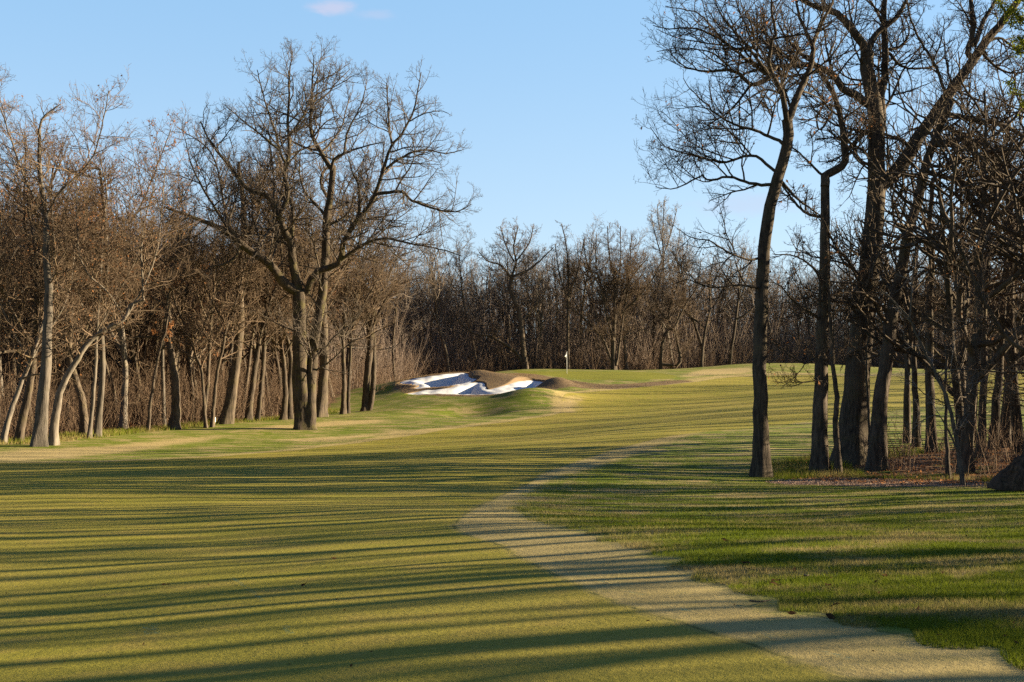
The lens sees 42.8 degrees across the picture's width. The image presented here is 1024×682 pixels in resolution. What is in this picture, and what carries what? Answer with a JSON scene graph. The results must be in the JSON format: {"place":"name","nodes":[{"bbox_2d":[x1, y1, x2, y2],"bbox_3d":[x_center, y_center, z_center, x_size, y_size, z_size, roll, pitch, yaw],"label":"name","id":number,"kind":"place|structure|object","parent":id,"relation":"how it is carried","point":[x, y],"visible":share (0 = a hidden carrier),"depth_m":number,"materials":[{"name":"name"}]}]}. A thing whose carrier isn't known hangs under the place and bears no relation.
{"place":"outdoors","nodes":[
{"label":"outdoors","id":0,"kind":"place"},
{"bbox_2d":[0,363,1023,670],"bbox_3d":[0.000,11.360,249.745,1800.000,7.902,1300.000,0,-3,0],"label":"ground","id":1,"kind":"structure","parent":0,"point":[392,411],"depth_m":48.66,"materials":[{"name":"green plant"}]},
{"bbox_2d":[0,62,153,446],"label":"bare tree","id":2,"kind":"object","parent":1,"relation":"on","point":[39,437],"visible":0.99,"depth_m":58.33,"materials":[{"name":"grey plant"}]},
{"bbox_2d":[11,151,185,437],"bbox_3d":[-20.290,-2.395,63.954,8.301,14.469,6.253,0,-3,0],"label":"bare tree","id":3,"kind":"object","parent":1,"relation":"on","point":[91,414],"visible":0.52,"depth_m":64.01,"materials":[{"name":"brown plant"}]},
{"bbox_2d":[3,139,213,445],"bbox_3d":[-18.682,-2.215,59.511,10.230,14.116,5.830,0,-3,0],"label":"bare tree","id":4,"kind":"object","parent":1,"relation":"on","point":[53,438],"visible":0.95,"depth_m":59.33,"materials":[{"name":"brown plant"}]},
{"bbox_2d":[21,108,198,436],"bbox_3d":[-19.625,-3.432,64.914,9.291,16.565,6.309,-1,-3,12],"label":"bare tree","id":5,"kind":"object","parent":1,"relation":"on","point":[99,413],"visible":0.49,"depth_m":64.85,"materials":[{"name":"brown plant"}]},
{"bbox_2d":[0,406,340,444],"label":"tall grass","id":6,"kind":"structure","parent":1,"relation":"on","point":[106,432],"depth_m":69.66,"materials":[{"name":"green plant"}]},
{"bbox_2d":[120,164,276,427],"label":"bare tree","id":7,"kind":"object","parent":1,"relation":"on","point":[192,344],"visible":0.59,"depth_m":75.54,"materials":[{"name":"brown plant"}]},
{"bbox_2d":[155,147,314,426],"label":"bare tree","id":8,"kind":"object","parent":1,"relation":"on","point":[242,329],"visible":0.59,"depth_m":75.76,"materials":[{"name":"brown plant"}]},
{"bbox_2d":[164,102,323,423],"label":"bare tree","id":9,"kind":"object","parent":1,"relation":"on","point":[227,415],"visible":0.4,"depth_m":77.90,"materials":[{"name":"brown plant"}]},
{"bbox_2d":[201,138,357,418],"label":"bare tree","id":10,"kind":"object","parent":1,"relation":"on","point":[290,414],"visible":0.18,"depth_m":85.11,"materials":[{"name":"brown plant"}]},
{"bbox_2d":[228,137,366,419],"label":"bare tree","id":11,"kind":"object","parent":1,"relation":"on","point":[284,406],"visible":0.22,"depth_m":84.30,"materials":[{"name":"brown plant"}]},
{"bbox_2d":[148,35,481,429],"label":"oak tree","id":12,"kind":"object","parent":1,"relation":"on","point":[304,373],"visible":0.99,"depth_m":74.56,"materials":[{"name":"brown plant"}]},
{"bbox_2d":[263,134,399,416],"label":"bare tree","id":13,"kind":"object","parent":1,"relation":"on","point":[322,402],"visible":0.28,"depth_m":88.37,"materials":[{"name":"brown plant"}]},
{"bbox_2d":[285,130,414,413],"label":"bare tree","id":14,"kind":"object","parent":1,"relation":"on","point":[343,408],"visible":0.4,"depth_m":93.56,"materials":[{"name":"brown plant"}]},
{"bbox_2d":[292,132,424,413],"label":"bare tree","id":15,"kind":"object","parent":1,"relation":"on","point":[350,347],"visible":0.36,"depth_m":94.65,"materials":[{"name":"brown plant"}]},
{"bbox_2d":[328,226,443,410],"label":"twin trunk tree","id":16,"kind":"object","parent":1,"relation":"on","point":[368,396],"visible":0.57,"depth_m":95.97,"materials":[{"name":"brown plant"}]},
{"bbox_2d":[0,373,1023,681],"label":"fairway","id":17,"kind":"structure","parent":1,"relation":"on","point":[270,533],"depth_m":14.70,"materials":[{"name":"green plant"}]},
{"bbox_2d":[561,221,670,369],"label":"bare tree","id":18,"kind":"object","parent":1,"relation":"on","point":[619,280],"visible":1,"depth_m":151.09,"materials":[{"name":"brown plant"}]},
{"bbox_2d":[660,253,736,366],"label":"bare tree","id":19,"kind":"object","parent":1,"relation":"on","point":[704,334],"visible":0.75,"depth_m":158.07,"materials":[{"name":"brown plant"}]},
{"bbox_2d":[632,0,868,477],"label":"oak tree","id":20,"kind":"object","parent":1,"relation":"on","point":[761,465],"visible":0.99,"depth_m":38.34,"materials":[{"name":"brown plant"}]},
{"bbox_2d":[766,477,988,486],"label":"wood chips","id":21,"kind":"object","parent":1,"relation":"on","point":[861,483],"visible":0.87,"depth_m":34.58,"materials":[{"name":"brown wood"}]},
{"bbox_2d":[771,447,996,484],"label":"tall grass","id":22,"kind":"structure","parent":1,"relation":"on","point":[795,470],"depth_m":38.44,"materials":[{"name":"plant"}]},
{"bbox_2d":[855,234,944,443],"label":"slender tree","id":23,"kind":"object","parent":1,"relation":"on","point":[906,409],"visible":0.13,"depth_m":51.94,"materials":[{"name":"brown plant"}]},
{"bbox_2d":[782,442,1021,484],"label":"leaf litter","id":24,"kind":"object","parent":1,"relation":"on","point":[916,480],"visible":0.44,"depth_m":37.72,"materials":[{"name":"brown plant"}]},
{"bbox_2d":[819,107,1019,397],"bbox_3d":[18.058,-2.588,54.074,10.590,13.362,9.673,-1,-3,15],"label":"bare tree","id":25,"kind":"object","parent":1,"relation":"on","point":[936,352],"visible":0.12,"depth_m":53.28,"materials":[{"name":"brown plant"}]},
{"bbox_2d":[880,234,958,447],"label":"slender tree","id":26,"kind":"object","parent":1,"relation":"on","point":[916,437],"visible":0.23,"depth_m":50.02,"materials":[{"name":"brown plant"}]},
{"bbox_2d":[831,147,1023,441],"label":"bare tree","id":27,"kind":"object","parent":1,"relation":"on","point":[924,344],"visible":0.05,"depth_m":52.57,"materials":[{"name":"brown plant"}]},
{"bbox_2d":[879,239,1008,485],"bbox_3d":[11.101,0.575,33.309,3.315,6.339,1.457,1,-3,-15],"label":"sapling","id":28,"kind":"object","parent":1,"relation":"on","point":[955,433],"visible":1,"depth_m":33.08,"materials":[{"name":"brown plant"}]},
{"bbox_2d":[908,226,1023,419],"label":"bare tree","id":29,"kind":"object","parent":1,"relation":"on","point":[993,347],"visible":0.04,"depth_m":54.12,"materials":[{"name":"brown plant"}]},
{"bbox_2d":[986,455,1023,490],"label":"tree stump","id":30,"kind":"object","parent":1,"relation":"on","point":[1010,477],"visible":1,"depth_m":30.12,"materials":[{"name":"brown plant"}]},
{"bbox_2d":[0,372,1023,681],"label":"first cut grass","id":31,"kind":"structure","parent":0,"point":[634,576],"depth_m":10.75,"materials":[{"name":"green plant"}]},
{"bbox_2d":[0,0,1023,339],"label":"sky","id":32,"kind":"structure","parent":0,"point":[542,92],"materials":[{"name":"blue"}]},
{"bbox_2d":[9,389,1020,481],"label":"forest floor","id":33,"kind":"structure","parent":0,"point":[338,397],"depth_m":40.28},
{"bbox_2d":[0,174,70,435],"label":"bare tree","id":34,"kind":"object","parent":33,"relation":"on","point":[18,213],"visible":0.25,"depth_m":68.19,"materials":[{"name":"brown plant"}]},
{"bbox_2d":[0,208,80,419],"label":"bare tree","id":35,"kind":"object","parent":33,"relation":"on","point":[12,360],"visible":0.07,"depth_m":77.60,"materials":[{"name":"brown plant"}]},
{"bbox_2d":[0,192,88,404],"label":"bare tree","id":36,"kind":"object","parent":33,"relation":"on","point":[18,367],"visible":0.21,"depth_m":73.47,"materials":[{"name":"brown plant"}]},
{"bbox_2d":[0,111,111,436],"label":"bare tree","id":37,"kind":"object","parent":33,"relation":"on","point":[31,259],"visible":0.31,"depth_m":64.39,"materials":[{"name":"brown plant"}]},
{"bbox_2d":[0,131,121,443],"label":"bare tree","id":38,"kind":"object","parent":33,"relation":"on","point":[8,419],"visible":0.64,"depth_m":60.17,"materials":[{"name":"brown plant"}]},
{"bbox_2d":[0,165,129,441],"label":"bare tree","id":39,"kind":"object","parent":33,"relation":"on","point":[22,418],"visible":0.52,"depth_m":61.37,"materials":[{"name":"brown plant"}]},
{"bbox_2d":[0,153,171,435],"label":"bare tree","id":40,"kind":"object","parent":33,"relation":"on","point":[83,420],"visible":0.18,"depth_m":65.83,"materials":[{"name":"brown plant"}]},
{"bbox_2d":[54,206,166,425],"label":"bare tree","id":41,"kind":"object","parent":33,"relation":"on","point":[108,317],"visible":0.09,"depth_m":75.54,"materials":[{"name":"brown plant"}]},
{"bbox_2d":[44,160,186,428],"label":"bare tree","id":42,"kind":"object","parent":33,"relation":"on","point":[125,367],"visible":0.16,"depth_m":75.14,"materials":[{"name":"brown plant"}]},
{"bbox_2d":[59,238,180,424],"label":"bare tree","id":43,"kind":"object","parent":33,"relation":"on","point":[132,361],"visible":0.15,"depth_m":82.58,"materials":[{"name":"brown plant"}]},
{"bbox_2d":[20,156,251,416],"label":"bare tree","id":44,"kind":"object","parent":33,"relation":"on","point":[178,329],"visible":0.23,"depth_m":81.95,"materials":[{"name":"brown plant"}]},
{"bbox_2d":[146,304,174,430],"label":"snag","id":45,"kind":"object","parent":33,"relation":"on","point":[165,333],"visible":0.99,"depth_m":72.30,"materials":[{"name":"brown plant"}]},
{"bbox_2d":[113,201,207,418],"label":"bare tree","id":46,"kind":"object","parent":33,"relation":"on","point":[143,351],"visible":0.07,"depth_m":89.29,"materials":[{"name":"brown plant"}]},
{"bbox_2d":[154,309,181,429],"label":"snag","id":47,"kind":"object","parent":33,"relation":"on","point":[175,417],"visible":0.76,"depth_m":73.97,"materials":[{"name":"brown plant"}]},
{"bbox_2d":[125,188,219,426],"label":"bare tree","id":48,"kind":"object","parent":33,"relation":"on","point":[162,351],"visible":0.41,"depth_m":75.40,"materials":[{"name":"brown plant"}]},
{"bbox_2d":[141,242,246,421],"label":"bare tree","id":49,"kind":"object","parent":33,"relation":"on","point":[188,361],"visible":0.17,"depth_m":86.61,"materials":[{"name":"brown plant"}]},
{"bbox_2d":[0,182,424,426],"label":"undergrowth","id":50,"kind":"object","parent":33,"relation":"on","point":[88,356],"visible":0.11,"depth_m":90.91,"materials":[{"name":"brown plant"}]},
{"bbox_2d":[173,206,263,422],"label":"bare tree","id":51,"kind":"object","parent":33,"relation":"on","point":[207,369],"visible":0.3,"depth_m":79.49,"materials":[{"name":"brown plant"}]},
{"bbox_2d":[190,235,280,418],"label":"bare tree","id":52,"kind":"object","parent":33,"relation":"on","point":[247,370],"visible":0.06,"depth_m":87.75,"materials":[{"name":"brown plant"}]},
{"bbox_2d":[184,154,343,420],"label":"bare tree","id":53,"kind":"object","parent":33,"relation":"on","point":[260,395],"visible":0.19,"depth_m":83.23,"materials":[{"name":"brown plant"}]},
{"bbox_2d":[195,149,340,420],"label":"bare tree","id":54,"kind":"object","parent":33,"relation":"on","point":[250,398],"visible":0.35,"depth_m":82.20,"materials":[{"name":"brown plant"}]},
{"bbox_2d":[378,255,444,363],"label":"bare tree","id":55,"kind":"object","parent":33,"relation":"on","point":[400,322],"visible":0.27,"depth_m":145.09,"materials":[{"name":"brown plant"}]},
{"bbox_2d":[393,262,471,374],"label":"bare tree","id":56,"kind":"object","parent":33,"relation":"on","point":[423,320],"visible":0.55,"depth_m":148.68,"materials":[{"name":"brown plant"}]},
{"bbox_2d":[409,224,484,372],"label":"bare tree","id":57,"kind":"object","parent":33,"relation":"on","point":[437,319],"visible":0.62,"depth_m":146.45,"materials":[{"name":"brown plant"}]},
{"bbox_2d":[422,276,494,371],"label":"bare tree","id":58,"kind":"object","parent":33,"relation":"on","point":[468,312],"visible":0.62,"depth_m":152.65,"materials":[{"name":"brown plant"}]},
{"bbox_2d":[438,225,480,369],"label":"bare tree","id":59,"kind":"object","parent":33,"relation":"on","point":[461,292],"visible":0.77,"depth_m":150.16,"materials":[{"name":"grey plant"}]},
{"bbox_2d":[451,254,517,352],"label":"bare tree","id":60,"kind":"object","parent":33,"relation":"on","point":[473,275],"visible":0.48,"depth_m":159.49,"materials":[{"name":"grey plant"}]},
{"bbox_2d":[456,269,520,369],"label":"bare tree","id":61,"kind":"object","parent":33,"relation":"on","point":[488,312],"visible":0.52,"depth_m":157.59,"materials":[{"name":"brown plant"}]},
{"bbox_2d":[452,218,554,368],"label":"bare tree","id":62,"kind":"object","parent":33,"relation":"on","point":[522,357],"visible":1,"depth_m":150.21,"materials":[{"name":"brown plant"}]},
{"bbox_2d":[478,239,532,368],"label":"bare tree","id":63,"kind":"object","parent":33,"relation":"on","point":[508,308],"visible":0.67,"depth_m":155.58,"materials":[{"name":"brown plant"}]},
{"bbox_2d":[478,267,542,352],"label":"bare tree","id":64,"kind":"object","parent":33,"relation":"on","point":[498,294],"visible":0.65,"depth_m":156.23,"materials":[{"name":"brown plant"}]},
{"bbox_2d":[0,336,1023,439],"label":"undergrowth","id":65,"kind":"object","parent":33,"relation":"on","point":[273,403],"visible":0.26,"depth_m":86.39,"materials":[{"name":"brown plant"}]},
{"bbox_2d":[501,238,548,359],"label":"bare tree","id":66,"kind":"object","parent":33,"relation":"on","point":[530,272],"visible":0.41,"depth_m":157.27,"materials":[{"name":"brown plant"}]},
{"bbox_2d":[28,178,1022,382],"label":"distant woods","id":67,"kind":"object","parent":33,"relation":"on","point":[569,263],"visible":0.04,"depth_m":177.77,"materials":[{"name":"brown plant"}]},
{"bbox_2d":[502,254,563,367],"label":"bare tree","id":68,"kind":"object","parent":33,"relation":"on","point":[539,277],"visible":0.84,"depth_m":153.04,"materials":[{"name":"brown plant"}]},
{"bbox_2d":[541,220,589,368],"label":"bare tree","id":69,"kind":"object","parent":33,"relation":"on","point":[569,286],"visible":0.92,"depth_m":152.27,"materials":[{"name":"brown plant"}]},
{"bbox_2d":[546,212,615,369],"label":"bare tree","id":70,"kind":"object","parent":33,"relation":"on","point":[585,282],"visible":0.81,"depth_m":153.93,"materials":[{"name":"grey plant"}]},
{"bbox_2d":[172,227,1023,390],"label":"tree line","id":71,"kind":"object","parent":33,"relation":"on","point":[575,320],"visible":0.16,"depth_m":160.82,"materials":[{"name":"brown plant"}]},
{"bbox_2d":[609,228,653,369],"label":"bare tree","id":72,"kind":"object","parent":33,"relation":"on","point":[624,347],"visible":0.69,"depth_m":154.87,"materials":[{"name":"brown plant"}]},
{"bbox_2d":[632,249,689,366],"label":"bare tree","id":73,"kind":"object","parent":33,"relation":"on","point":[655,282],"visible":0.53,"depth_m":161.29,"materials":[{"name":"brown plant"}]},
{"bbox_2d":[642,196,683,280],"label":"pale tree","id":74,"kind":"object","parent":33,"relation":"on","point":[662,236],"visible":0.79,"depth_m":186.01,"materials":[{"name":"brown plant"}]},
{"bbox_2d":[636,261,712,368],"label":"bare tree","id":75,"kind":"object","parent":33,"relation":"on","point":[667,289],"visible":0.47,"depth_m":160.22,"materials":[{"name":"brown plant"}]},
{"bbox_2d":[328,307,1023,387],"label":"undergrowth","id":76,"kind":"object","parent":33,"relation":"on","point":[647,349],"visible":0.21,"depth_m":156.22,"materials":[{"name":"brown plant"}]},
{"bbox_2d":[645,248,708,368],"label":"bare tree","id":77,"kind":"object","parent":33,"relation":"on","point":[672,328],"visible":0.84,"depth_m":156.14,"materials":[{"name":"brown plant"}]},
{"bbox_2d":[656,236,715,366],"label":"bare tree","id":78,"kind":"object","parent":33,"relation":"on","point":[694,323],"visible":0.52,"depth_m":161.85,"materials":[{"name":"brown plant"}]},
{"bbox_2d":[694,259,753,363],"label":"bare tree","id":79,"kind":"object","parent":33,"relation":"on","point":[728,310],"visible":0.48,"depth_m":169.60,"materials":[{"name":"brown plant"}]},
{"bbox_2d":[707,245,752,365],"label":"bare tree","id":80,"kind":"object","parent":33,"relation":"on","point":[720,303],"visible":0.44,"depth_m":168.85,"materials":[{"name":"brown plant"}]},
{"bbox_2d":[707,234,784,364],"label":"bare tree","id":81,"kind":"object","parent":33,"relation":"on","point":[731,349],"visible":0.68,"depth_m":163.57,"materials":[{"name":"brown plant"}]},
{"bbox_2d":[747,255,814,346],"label":"bare tree","id":82,"kind":"object","parent":33,"relation":"on","point":[774,298],"visible":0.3,"depth_m":176.75,"materials":[{"name":"brown plant"}]},
{"bbox_2d":[751,36,893,473],"bbox_3d":[9.780,-2.880,40.311,3.948,14.004,5.075,-1,-3,26],"label":"oak tree","id":83,"kind":"object","parent":33,"relation":"on","point":[819,457],"visible":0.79,"depth_m":39.95,"materials":[{"name":"brown plant"}]},
{"bbox_2d":[773,247,872,473],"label":"slender tree","id":84,"kind":"object","parent":33,"relation":"on","point":[838,466],"visible":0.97,"depth_m":39.27,"materials":[{"name":"brown plant"}]},
{"bbox_2d":[710,0,1023,465],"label":"oak tree","id":85,"kind":"object","parent":33,"relation":"on","point":[852,422],"visible":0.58,"depth_m":42.88,"materials":[{"name":"brown plant"}]},
{"bbox_2d":[809,262,940,453],"bbox_3d":[11.254,0.718,40.568,4.480,6.577,2.158,1,-3,-18],"label":"slender tree","id":86,"kind":"object","parent":33,"relation":"on","point":[865,352],"visible":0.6,"depth_m":40.83,"materials":[{"name":"brown plant"}]},
{"bbox_2d":[776,85,1023,443],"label":"bare tree","id":87,"kind":"object","parent":33,"relation":"on","point":[949,301],"visible":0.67,"depth_m":39.65,"materials":[{"name":"brown plant"}]},
{"bbox_2d":[794,37,1023,473],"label":"bare tree","id":88,"kind":"object","parent":33,"relation":"on","point":[976,341],"visible":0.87,"depth_m":37.66,"materials":[{"name":"brown plant"}]},
{"bbox_2d":[815,30,1023,452],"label":"bare tree","id":89,"kind":"object","parent":33,"relation":"on","point":[1014,415],"visible":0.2,"depth_m":45.88,"materials":[{"name":"brown plant"}]},
{"bbox_2d":[834,88,1023,470],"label":"oak tree","id":90,"kind":"object","parent":33,"relation":"on","point":[878,433],"visible":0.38,"depth_m":40.46,"materials":[{"name":"brown plant"}]},
{"bbox_2d":[885,172,976,452],"bbox_3d":[15.347,-1.153,47.820,4.728,10.613,2.025,2,-3,-34],"label":"slender tree","id":91,"kind":"object","parent":33,"relation":"on","point":[929,408],"visible":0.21,"depth_m":47.10,"materials":[{"name":"brown plant"}]},
{"bbox_2d":[852,402,1023,477],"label":"undergrowth","id":92,"kind":"object","parent":33,"relation":"on","point":[992,444],"visible":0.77,"depth_m":39.52,"materials":[{"name":"brown plant"}]},
{"bbox_2d":[855,59,1023,454],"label":"bare tree","id":93,"kind":"object","parent":33,"relation":"on","point":[1000,249],"visible":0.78,"depth_m":37.73,"materials":[{"name":"brown plant"}]},
{"bbox_2d":[901,289,984,478],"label":"slender tree","id":94,"kind":"object","parent":33,"relation":"on","point":[947,462],"visible":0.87,"depth_m":36.36,"materials":[{"name":"brown plant"}]},
{"bbox_2d":[904,248,997,405],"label":"slender tree","id":95,"kind":"object","parent":33,"relation":"on","point":[963,298],"visible":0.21,"depth_m":46.14,"materials":[{"name":"brown plant"}]},
{"bbox_2d":[923,188,1023,405],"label":"arching tree","id":96,"kind":"object","parent":33,"relation":"on","point":[1001,330],"visible":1,"depth_m":33.49,"materials":[{"name":"brown plant"}]},
{"bbox_2d":[927,202,1023,457],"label":"slender tree","id":97,"kind":"object","parent":33,"relation":"on","point":[983,350],"visible":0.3,"depth_m":44.20,"materials":[{"name":"brown plant"}]},
{"bbox_2d":[937,93,1023,396],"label":"bare tree","id":98,"kind":"object","parent":33,"relation":"on","point":[996,221],"visible":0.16,"depth_m":44.38,"materials":[{"name":"brown plant"}]},
{"bbox_2d":[958,157,1023,449],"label":"slender tree","id":99,"kind":"object","parent":33,"relation":"on","point":[995,406],"visible":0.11,"depth_m":47.99,"materials":[{"name":"brown plant"}]},
{"bbox_2d":[976,170,1023,447],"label":"slender tree","id":100,"kind":"object","parent":33,"relation":"on","point":[1004,410],"visible":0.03,"depth_m":48.82,"materials":[{"name":"brown plant"}]},
{"bbox_2d":[989,0,1023,110],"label":"leafy tree","id":101,"kind":"object","parent":33,"relation":"on","point":[1018,17],"visible":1,"depth_m":33.96,"materials":[{"name":"green plant"}]},
{"bbox_2d":[392,370,689,396],"bbox_3d":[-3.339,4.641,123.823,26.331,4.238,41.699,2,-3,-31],"label":"bunker bank","id":102,"kind":"structure","parent":0,"point":[478,377],"depth_m":111.07,"materials":[{"name":"plant"}]},
{"bbox_2d":[400,373,475,388],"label":"sand bunker","id":103,"kind":"object","parent":102,"relation":"on","point":[446,380],"visible":0.74,"depth_m":115.27},
{"bbox_2d":[408,380,541,394],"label":"sand bunker","id":104,"kind":"object","parent":102,"relation":"on","point":[477,388],"visible":0.69,"depth_m":108.50},
{"bbox_2d":[512,370,678,379],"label":"putting green","id":105,"kind":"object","parent":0,"point":[608,375],"visible":0.98,"depth_m":123.45,"materials":[{"name":"green plant"}]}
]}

